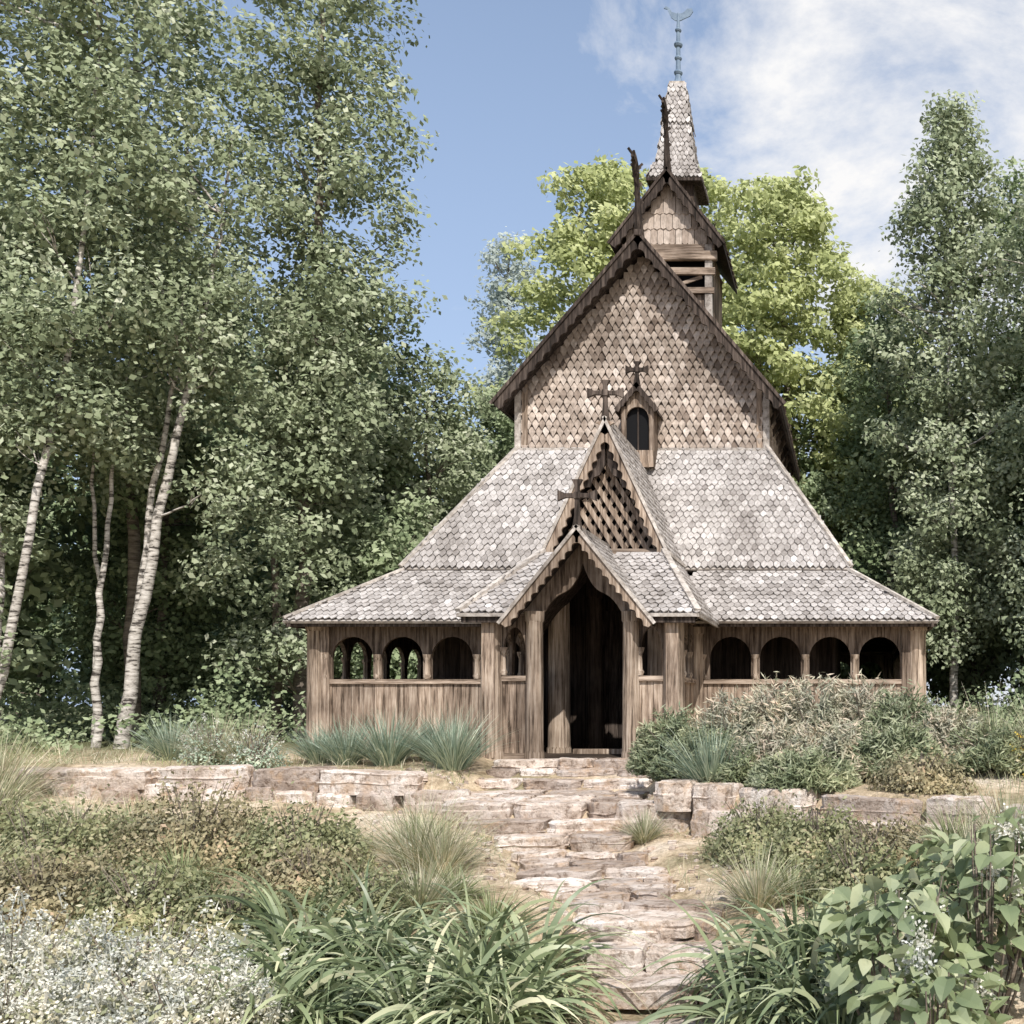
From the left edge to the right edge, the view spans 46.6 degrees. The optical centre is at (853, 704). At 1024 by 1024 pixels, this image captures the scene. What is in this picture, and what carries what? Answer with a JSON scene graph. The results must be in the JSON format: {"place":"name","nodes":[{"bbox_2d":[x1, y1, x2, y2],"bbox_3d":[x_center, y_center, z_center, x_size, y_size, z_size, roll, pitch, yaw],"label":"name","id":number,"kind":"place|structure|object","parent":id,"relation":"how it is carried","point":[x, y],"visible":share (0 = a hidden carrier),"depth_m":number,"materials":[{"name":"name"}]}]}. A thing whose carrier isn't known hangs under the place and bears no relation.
{"place":"outdoors","nodes":[
{"label":"outdoors","id":0,"kind":"place"},
{"bbox_2d":[1,781,144,842],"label":"ornamental grass","id":1,"kind":"object","parent":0,"point":[65,816],"depth_m":11.73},
{"bbox_2d":[151,704,280,764],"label":"ornamental grass","id":2,"kind":"object","parent":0,"point":[203,744],"depth_m":15.11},
{"bbox_2d":[181,708,304,767],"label":"shrub","id":3,"kind":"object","parent":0,"point":[243,746],"depth_m":14.86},
{"bbox_2d":[0,706,1023,1023],"bbox_3d":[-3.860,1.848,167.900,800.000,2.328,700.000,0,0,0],"label":"ground","id":4,"kind":"structure","parent":0,"point":[660,852],"depth_m":11.57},
{"bbox_2d":[0,788,58,858],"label":"spirea shrub","id":5,"kind":"object","parent":4,"relation":"on","point":[30,805],"visible":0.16,"depth_m":11.02,"materials":[{"name":"green plant"}]},
{"bbox_2d":[0,751,77,813],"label":"ornamental grass","id":6,"kind":"object","parent":4,"relation":"on","point":[4,782],"depth_m":12.96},
{"bbox_2d":[0,708,101,804],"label":"ornamental grass","id":7,"kind":"object","parent":4,"relation":"on","point":[34,781],"depth_m":13.80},
{"bbox_2d":[0,955,107,1023],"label":"white flowering shrub","id":8,"kind":"object","parent":4,"relation":"on","point":[43,1002],"visible":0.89,"depth_m":6.94,"materials":[{"name":"white petals"},{"name":"green leaves"},{"name":"brown bark"}]},
{"bbox_2d":[0,839,131,941],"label":"spirea shrub","id":9,"kind":"object","parent":4,"relation":"on","point":[47,880],"visible":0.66,"depth_m":9.21,"materials":[{"name":"green plant"}]},
{"bbox_2d":[0,885,137,1023],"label":"white flowering shrub","id":10,"kind":"object","parent":4,"relation":"on","point":[7,946],"visible":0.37,"depth_m":7.69,"materials":[{"name":"white petals"},{"name":"green leaves"},{"name":"brown bark"}]},
{"bbox_2d":[0,783,156,895],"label":"spirea shrub","id":11,"kind":"object","parent":4,"relation":"on","point":[62,834],"visible":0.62,"depth_m":10.25,"materials":[{"name":"green plant"}]},
{"bbox_2d":[0,0,208,719],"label":"birch tree","id":12,"kind":"object","parent":4,"relation":"on","point":[31,335],"visible":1,"depth_m":18.52,"materials":[{"name":"green plant"}]},
{"bbox_2d":[0,0,273,740],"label":"aspen tree","id":13,"kind":"object","parent":4,"relation":"on","point":[134,536],"visible":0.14,"depth_m":22.53,"materials":[{"name":"green plant"}]},
{"bbox_2d":[62,849,227,949],"bbox_3d":[-5.835,1.634,9.089,1.212,0.850,1.143,0,0,-34],"label":"spirea shrub","id":14,"kind":"object","parent":4,"relation":"on","point":[156,894],"visible":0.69,"depth_m":9.02,"materials":[{"name":"green plant"}]},
{"bbox_2d":[0,884,297,1023],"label":"white flowering shrub","id":15,"kind":"object","parent":4,"relation":"on","point":[113,959],"visible":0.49,"depth_m":7.57,"materials":[{"name":"white petals"},{"name":"green leaves"},{"name":"brown bark"}]},
{"bbox_2d":[35,163,270,723],"bbox_3d":[-15.286,-5.712,24.372,4.943,12.932,5.020,0,0,33],"label":"maple tree","id":16,"kind":"object","parent":4,"relation":"on","point":[161,658],"visible":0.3,"depth_m":23.90,"materials":[{"name":"green plant"}]},
{"bbox_2d":[0,654,305,754],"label":"undergrowth","id":17,"kind":"object","parent":4,"relation":"on","point":[35,706],"visible":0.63,"depth_m":21.95,"materials":[{"name":"plant"}]},
{"bbox_2d":[118,709,210,760],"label":"fescue tuft","id":18,"kind":"object","parent":4,"relation":"on","point":[161,747],"visible":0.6,"depth_m":15.72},
{"bbox_2d":[43,85,300,748],"bbox_3d":[-12.417,-5.133,20.198,4.748,11.899,3.116,0,0,16],"label":"birch tree","id":19,"kind":"object","parent":4,"relation":"on","point":[216,292],"visible":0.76,"depth_m":19.97,"materials":[{"name":"green plant"}]},
{"bbox_2d":[107,826,249,902],"bbox_3d":[-6.040,1.420,9.919,1.273,0.651,1.368,0,0,0],"label":"shrub","id":20,"kind":"object","parent":4,"relation":"on","point":[184,865],"visible":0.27,"depth_m":9.93,"materials":[{"name":"green plant"}]},
{"bbox_2d":[68,951,292,1023],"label":"white flowering shrub","id":21,"kind":"object","parent":4,"relation":"on","point":[168,1004],"visible":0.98,"depth_m":7.02,"materials":[{"name":"white petals"},{"name":"green leaves"},{"name":"brown bark"}]},
{"bbox_2d":[94,767,276,884],"bbox_3d":[-6.360,1.145,10.638,1.630,1.112,1.450,0,0,0],"label":"spirea shrub","id":22,"kind":"object","parent":4,"relation":"on","point":[225,825],"visible":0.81,"depth_m":10.39,"materials":[{"name":"green plant"}]},
{"bbox_2d":[177,720,236,765],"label":"white flowering shrub","id":23,"kind":"object","parent":4,"relation":"on","point":[206,757],"visible":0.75,"depth_m":14.91,"materials":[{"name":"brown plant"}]},
{"bbox_2d":[161,870,302,957],"bbox_3d":[-5.058,1.728,9.032,0.981,0.719,0.906,0,0,10],"label":"spirea shrub","id":24,"kind":"object","parent":4,"relation":"on","point":[232,906],"visible":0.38,"depth_m":8.93,"materials":[{"name":"green plant"}]},
{"bbox_2d":[225,723,290,769],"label":"white flowering shrub","id":25,"kind":"object","parent":4,"relation":"on","point":[257,760],"visible":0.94,"depth_m":14.64,"materials":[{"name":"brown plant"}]},
{"bbox_2d":[161,861,419,996],"bbox_3d":[-4.287,1.899,8.469,1.945,1.337,2.475,0,0,0],"label":"daylily plant","id":26,"kind":"object","parent":4,"relation":"on","point":[270,912],"visible":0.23,"depth_m":8.38,"materials":[{"name":"green plant"}]},
{"bbox_2d":[150,934,445,1023],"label":"daylily plant","id":27,"kind":"object","parent":4,"relation":"on","point":[300,1002],"visible":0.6,"depth_m":7.52,"materials":[{"name":"green plant"}]},
{"bbox_2d":[160,0,447,741],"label":"aspen tree","id":28,"kind":"object","parent":4,"relation":"on","point":[322,405],"visible":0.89,"depth_m":22.36,"materials":[{"name":"green plant"}]},
{"bbox_2d":[224,781,384,879],"bbox_3d":[-5.326,1.246,10.684,1.354,1.008,1.324,0,0,-32],"label":"spirea shrub","id":29,"kind":"object","parent":4,"relation":"on","point":[303,832],"visible":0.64,"depth_m":10.56,"materials":[{"name":"green plant"}]},
{"bbox_2d":[237,835,385,907],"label":"spirea shrub","id":30,"kind":"object","parent":4,"relation":"on","point":[298,866],"visible":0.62,"depth_m":9.67,"materials":[{"name":"green plant"}]},
{"bbox_2d":[281,718,350,763],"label":"fescue tuft","id":31,"kind":"object","parent":4,"relation":"on","point":[310,749],"visible":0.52,"depth_m":15.24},
{"bbox_2d":[297,713,388,764],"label":"fescue tuft","id":32,"kind":"object","parent":4,"relation":"on","point":[336,751],"visible":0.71,"depth_m":14.84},
{"bbox_2d":[280,845,405,931],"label":"shrub","id":33,"kind":"object","parent":4,"relation":"on","point":[334,880],"visible":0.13,"depth_m":9.38,"materials":[{"name":"green plant"}]},
{"bbox_2d":[253,267,437,700],"bbox_3d":[-12.316,-4.936,26.971,4.336,11.393,4.242,0,0,30],"label":"maple tree","id":34,"kind":"object","parent":4,"relation":"on","point":[389,472],"visible":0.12,"depth_m":26.52,"materials":[{"name":"green plant"}]},
{"bbox_2d":[222,888,473,1023],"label":"daylily plant","id":35,"kind":"object","parent":4,"relation":"on","point":[298,946],"visible":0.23,"depth_m":8.08,"materials":[{"name":"green plant"}]},
{"bbox_2d":[301,861,435,930],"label":"spirea shrub","id":36,"kind":"object","parent":4,"relation":"on","point":[358,896],"visible":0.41,"depth_m":9.14,"materials":[{"name":"green plant"}]},
{"bbox_2d":[251,854,491,1023],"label":"daylily plant","id":37,"kind":"object","parent":4,"relation":"on","point":[364,925],"visible":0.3,"depth_m":8.31,"materials":[{"name":"green plant"}]},
{"bbox_2d":[321,485,438,678],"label":"maple tree","id":38,"kind":"object","parent":4,"relation":"on","point":[389,556],"visible":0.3,"depth_m":23.85,"materials":[{"name":"green plant"}]},
{"bbox_2d":[327,707,439,766],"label":"fescue tuft","id":39,"kind":"object","parent":4,"relation":"on","point":[391,754],"visible":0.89,"depth_m":14.64,"materials":[{"name":"plant"}]},
{"bbox_2d":[310,766,519,872],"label":"ornamental grass","id":40,"kind":"object","parent":4,"relation":"on","point":[390,858],"depth_m":10.90,"materials":[{"name":"plant"}]},
{"bbox_2d":[338,340,505,664],"bbox_3d":[-10.610,-4.139,27.400,4.123,9.798,4.242,0,0,0],"label":"maple tree","id":41,"kind":"object","parent":4,"relation":"on","point":[447,448],"visible":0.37,"depth_m":26.88,"materials":[{"name":"green plant"}]},
{"bbox_2d":[350,841,495,912],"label":"ornamental grass","id":42,"kind":"object","parent":4,"relation":"on","point":[424,890],"depth_m":9.21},
{"bbox_2d":[280,908,576,1023],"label":"daylily plant","id":43,"kind":"object","parent":4,"relation":"on","point":[410,988],"visible":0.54,"depth_m":7.49,"materials":[{"name":"green plant"}]},
{"bbox_2d":[357,790,531,877],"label":"ornamental grass","id":44,"kind":"object","parent":4,"relation":"on","point":[448,854],"depth_m":10.60,"materials":[{"name":"plant"}]},
{"bbox_2d":[386,702,520,770],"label":"fescue tuft","id":45,"kind":"object","parent":4,"relation":"on","point":[455,754],"visible":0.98,"depth_m":14.41,"materials":[{"name":"plant"}]},
{"bbox_2d":[417,857,503,905],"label":"sedge tuft","id":46,"kind":"object","parent":4,"relation":"on","point":[468,887],"visible":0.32,"depth_m":9.67,"materials":[{"name":"green plant"}]},
{"bbox_2d":[443,381,511,508],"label":"maple tree","id":47,"kind":"object","parent":4,"relation":"on","point":[484,424],"visible":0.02,"depth_m":30.10,"materials":[{"name":"green plant"}]},
{"bbox_2d":[327,892,636,1023],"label":"daylily plant","id":48,"kind":"object","parent":4,"relation":"on","point":[515,967],"visible":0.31,"depth_m":7.76,"materials":[{"name":"green plant"}]},
{"bbox_2d":[343,906,635,1023],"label":"daylily plant","id":49,"kind":"object","parent":4,"relation":"on","point":[532,999],"visible":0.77,"depth_m":7.38,"materials":[{"name":"green plant"}]},
{"bbox_2d":[460,360,524,489],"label":"maple tree","id":50,"kind":"object","parent":4,"relation":"on","point":[504,423],"visible":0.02,"depth_m":29.12,"materials":[{"name":"green plant"}]},
{"bbox_2d":[438,881,550,949],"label":"sedge tuft","id":51,"kind":"object","parent":4,"relation":"on","point":[490,911],"visible":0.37,"depth_m":8.97,"materials":[{"name":"green plant"}]},
{"bbox_2d":[336,861,654,1022],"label":"daylily plant","id":52,"kind":"object","parent":4,"relation":"on","point":[526,939],"visible":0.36,"depth_m":8.34,"materials":[{"name":"green plant"}]},
{"bbox_2d":[461,226,542,473],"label":"poplar tree","id":53,"kind":"object","parent":4,"relation":"on","point":[500,298],"visible":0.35,"depth_m":39.33,"materials":[{"name":"green plant"}]},
{"bbox_2d":[0,147,1023,731],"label":"forest","id":54,"kind":"object","parent":4,"relation":"on","point":[42,603],"visible":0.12,"depth_m":30.18,"materials":[{"name":"green plant"}]},
{"bbox_2d":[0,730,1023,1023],"bbox_3d":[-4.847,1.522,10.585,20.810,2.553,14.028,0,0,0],"label":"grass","id":55,"kind":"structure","parent":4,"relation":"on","point":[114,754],"depth_m":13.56,"materials":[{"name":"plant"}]},
{"bbox_2d":[13,764,1023,840],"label":"retaining wall","id":56,"kind":"structure","parent":4,"relation":"on","point":[681,799],"depth_m":13.39,"materials":[{"name":"stone"}]},
{"bbox_2d":[462,152,648,408],"bbox_3d":[-7.385,-7.903,32.837,8.263,17.313,6.987,0,0,34],"label":"yellow maple tree","id":57,"kind":"object","parent":4,"relation":"on","point":[609,196],"visible":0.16,"depth_m":31.81,"materials":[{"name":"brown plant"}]},
{"bbox_2d":[441,757,731,1009],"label":"stone steps","id":58,"kind":"structure","parent":4,"relation":"on","point":[559,809],"depth_m":12.29,"materials":[{"name":"stone"}]},
{"bbox_2d":[282,6,939,760],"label":"stave church","id":59,"kind":"structure","parent":4,"relation":"on","point":[616,544],"depth_m":18.82,"materials":[{"name":"brown wood"}]},
{"bbox_2d":[609,803,684,846],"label":"ornamental grass","id":60,"kind":"object","parent":4,"relation":"on","point":[642,833],"depth_m":12.09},
{"bbox_2d":[307,766,993,1023],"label":"pebbles","id":61,"kind":"object","parent":4,"relation":"on","point":[527,886],"visible":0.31,"depth_m":10.94,"materials":[{"name":"stone"}]},
{"bbox_2d":[624,700,713,777],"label":"juniper shrub","id":62,"kind":"object","parent":4,"relation":"on","point":[636,765],"visible":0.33,"depth_m":13.53,"materials":[{"name":"green plant"}]},
{"bbox_2d":[645,723,735,781],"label":"juniper shrub","id":63,"kind":"object","parent":4,"relation":"on","point":[658,774],"visible":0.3,"depth_m":13.14,"materials":[{"name":"green plant"}]},
{"bbox_2d":[645,715,766,782],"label":"fescue tuft","id":64,"kind":"object","parent":4,"relation":"on","point":[699,762],"visible":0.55,"depth_m":12.64,"materials":[{"name":"plant"}]},
{"bbox_2d":[687,739,770,786],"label":"juniper shrub","id":65,"kind":"object","parent":4,"relation":"on","point":[733,776],"visible":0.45,"depth_m":12.65,"materials":[{"name":"green plant"}]},
{"bbox_2d":[688,683,777,746],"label":"juniper shrub","id":66,"kind":"object","parent":4,"relation":"on","point":[715,714],"visible":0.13,"depth_m":13.69,"materials":[{"name":"green plant"}]},
{"bbox_2d":[695,784,808,870],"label":"spirea shrub","id":67,"kind":"object","parent":4,"relation":"on","point":[758,823],"visible":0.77,"depth_m":10.86,"materials":[{"name":"green plant"}]},
{"bbox_2d":[699,167,813,464],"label":"yellow maple tree","id":68,"kind":"object","parent":4,"relation":"on","point":[716,189],"visible":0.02,"depth_m":35.11,"materials":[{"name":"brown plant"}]},
{"bbox_2d":[684,828,832,914],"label":"ornamental grass","id":69,"kind":"object","parent":4,"relation":"on","point":[753,888],"depth_m":9.25,"materials":[{"name":"plant"}]},
{"bbox_2d":[723,671,817,737],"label":"juniper shrub","id":70,"kind":"object","parent":4,"relation":"on","point":[760,696],"visible":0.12,"depth_m":13.80,"materials":[{"name":"green plant"}]},
{"bbox_2d":[730,715,812,782],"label":"juniper shrub","id":71,"kind":"object","parent":4,"relation":"on","point":[770,736],"visible":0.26,"depth_m":12.87,"materials":[{"name":"green plant"}]},
{"bbox_2d":[732,847,830,906],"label":"sedge tuft","id":72,"kind":"object","parent":4,"relation":"on","point":[787,879],"visible":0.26,"depth_m":9.48,"materials":[{"name":"green plant"}]},
{"bbox_2d":[636,894,941,1023],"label":"daylily plant","id":73,"kind":"object","parent":4,"relation":"on","point":[801,1011],"visible":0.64,"depth_m":7.35,"materials":[{"name":"green plant"}]},
{"bbox_2d":[630,886,955,1023],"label":"daylily plant","id":74,"kind":"object","parent":4,"relation":"on","point":[741,943],"visible":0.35,"depth_m":7.67,"materials":[{"name":"green plant"}]},
{"bbox_2d":[684,882,908,1023],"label":"daylily plant","id":75,"kind":"object","parent":4,"relation":"on","point":[768,935],"visible":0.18,"depth_m":7.99,"materials":[{"name":"green plant"}]},
{"bbox_2d":[743,743,864,794],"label":"juniper shrub","id":76,"kind":"object","parent":4,"relation":"on","point":[817,772],"visible":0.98,"depth_m":12.03,"materials":[{"name":"green plant"}]},
{"bbox_2d":[756,671,867,745],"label":"juniper shrub","id":77,"kind":"object","parent":4,"relation":"on","point":[827,697],"visible":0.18,"depth_m":13.51,"materials":[{"name":"green plant"}]},
{"bbox_2d":[761,795,866,873],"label":"spirea shrub","id":78,"kind":"object","parent":4,"relation":"on","point":[813,839],"visible":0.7,"depth_m":10.56,"materials":[{"name":"green plant"}]},
{"bbox_2d":[711,165,927,553],"bbox_3d":[-1.822,-7.590,33.541,9.081,16.690,7.910,0,0,0],"label":"yellow maple tree","id":79,"kind":"object","parent":4,"relation":"on","point":[796,211],"visible":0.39,"depth_m":32.11,"materials":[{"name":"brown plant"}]},
{"bbox_2d":[782,713,894,781],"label":"juniper shrub","id":80,"kind":"object","parent":4,"relation":"on","point":[838,742],"visible":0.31,"depth_m":12.64,"materials":[{"name":"green plant"}]},
{"bbox_2d":[788,823,919,917],"bbox_3d":[0.049,1.458,9.330,1.079,0.892,1.144,0,0,-34],"label":"spirea shrub","id":81,"kind":"object","parent":4,"relation":"on","point":[842,872],"visible":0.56,"depth_m":9.24,"materials":[{"name":"green plant"}]},
{"bbox_2d":[818,669,909,731],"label":"juniper shrub","id":82,"kind":"object","parent":4,"relation":"on","point":[859,709],"visible":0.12,"depth_m":13.61,"materials":[{"name":"green plant"}]},
{"bbox_2d":[781,271,953,573],"bbox_3d":[0.046,-6.482,35.625,6.971,14.496,7.483,0,0,0],"label":"yellow maple tree","id":83,"kind":"object","parent":4,"relation":"on","point":[852,319],"visible":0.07,"depth_m":34.16,"materials":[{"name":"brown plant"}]},
{"bbox_2d":[740,873,996,1007],"bbox_3d":[0.168,1.927,8.287,2.386,1.227,1.975,0,0,-25],"label":"daylily plant","id":84,"kind":"object","parent":4,"relation":"on","point":[831,934],"visible":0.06,"depth_m":7.85,"materials":[{"name":"green plant"}]},
{"bbox_2d":[811,807,942,883],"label":"spirea shrub","id":85,"kind":"object","parent":4,"relation":"on","point":[887,833],"visible":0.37,"depth_m":10.15,"materials":[{"name":"green plant"}]},
{"bbox_2d":[821,292,955,676],"bbox_3d":[1.033,-5.223,30.012,3.877,11.968,4.535,0,0,0],"label":"aspen tree","id":86,"kind":"object","parent":4,"relation":"on","point":[894,518],"visible":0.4,"depth_m":29.54,"materials":[{"name":"green plant"}]},
{"bbox_2d":[814,863,983,1023],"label":"viburnum shrub","id":87,"kind":"object","parent":4,"relation":"on","point":[852,932],"visible":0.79,"depth_m":6.73,"materials":[{"name":"green plant"}]},
{"bbox_2d":[857,679,941,741],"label":"juniper shrub","id":88,"kind":"object","parent":4,"relation":"on","point":[875,716],"visible":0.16,"depth_m":13.32,"materials":[{"name":"green plant"}]},
{"bbox_2d":[844,713,956,777],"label":"juniper shrub","id":89,"kind":"object","parent":4,"relation":"on","point":[876,745],"visible":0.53,"depth_m":12.53,"materials":[{"name":"green plant"}]},
{"bbox_2d":[864,742,978,798],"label":"spirea shrub","id":90,"kind":"object","parent":4,"relation":"on","point":[907,775],"visible":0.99,"depth_m":11.74,"materials":[{"name":"green plant"}]},
{"bbox_2d":[855,930,1012,1023],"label":"viburnum shrub","id":91,"kind":"object","parent":4,"relation":"on","point":[887,1001],"visible":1,"depth_m":6.04,"materials":[{"name":"green plant"}]},
{"bbox_2d":[850,89,1023,713],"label":"aspen tree","id":92,"kind":"object","parent":4,"relation":"on","point":[948,273],"visible":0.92,"depth_m":26.46,"materials":[{"name":"plant"}]},
{"bbox_2d":[883,832,1003,910],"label":"viburnum shrub","id":93,"kind":"object","parent":4,"relation":"on","point":[925,847],"visible":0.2,"depth_m":8.63,"materials":[{"name":"green plant"}]},
{"bbox_2d":[908,695,991,760],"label":"juniper shrub","id":94,"kind":"object","parent":4,"relation":"on","point":[948,720],"visible":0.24,"depth_m":13.07,"materials":[{"name":"green plant"}]},
{"bbox_2d":[892,792,1023,867],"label":"shrub","id":95,"kind":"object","parent":4,"relation":"on","point":[962,835],"depth_m":9.72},
{"bbox_2d":[895,807,1023,1015],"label":"viburnum shrub","id":96,"kind":"object","parent":4,"relation":"on","point":[996,862],"visible":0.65,"depth_m":7.16,"materials":[{"name":"green plant"}]},
{"bbox_2d":[923,764,1023,855],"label":"ornamental grass","id":97,"kind":"object","parent":4,"relation":"on","point":[997,809],"depth_m":10.33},
{"bbox_2d":[930,156,1023,726],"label":"aspen tree","id":98,"kind":"object","parent":4,"relation":"on","point":[1014,185],"visible":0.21,"depth_m":27.93,"materials":[{"name":"green plant"}]},
{"bbox_2d":[938,716,1023,774],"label":"juniper shrub","id":99,"kind":"object","parent":4,"relation":"on","point":[997,753],"visible":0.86,"depth_m":12.64,"materials":[{"name":"green plant"}]},
{"bbox_2d":[940,662,1023,731],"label":"undergrowth","id":100,"kind":"object","parent":4,"relation":"on","point":[1012,711],"visible":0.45,"depth_m":23.41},
{"bbox_2d":[947,798,1023,970],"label":"viburnum shrub","id":101,"kind":"object","parent":4,"relation":"on","point":[1016,833],"visible":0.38,"depth_m":7.99,"materials":[{"name":"green plant"}]},
{"bbox_2d":[981,180,1023,657],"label":"birch tree","id":102,"kind":"object","parent":4,"relation":"on","point":[1018,221],"visible":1,"depth_m":24.18,"materials":[{"name":"green plant"}]},
{"bbox_2d":[0,0,1023,705],"label":"sky","id":103,"kind":"structure","parent":0,"point":[513,91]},
{"bbox_2d":[510,849,759,1023],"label":"stone path","id":104,"kind":"structure","parent":0,"point":[633,881],"depth_m":10.19,"materials":[{"name":"stone"}]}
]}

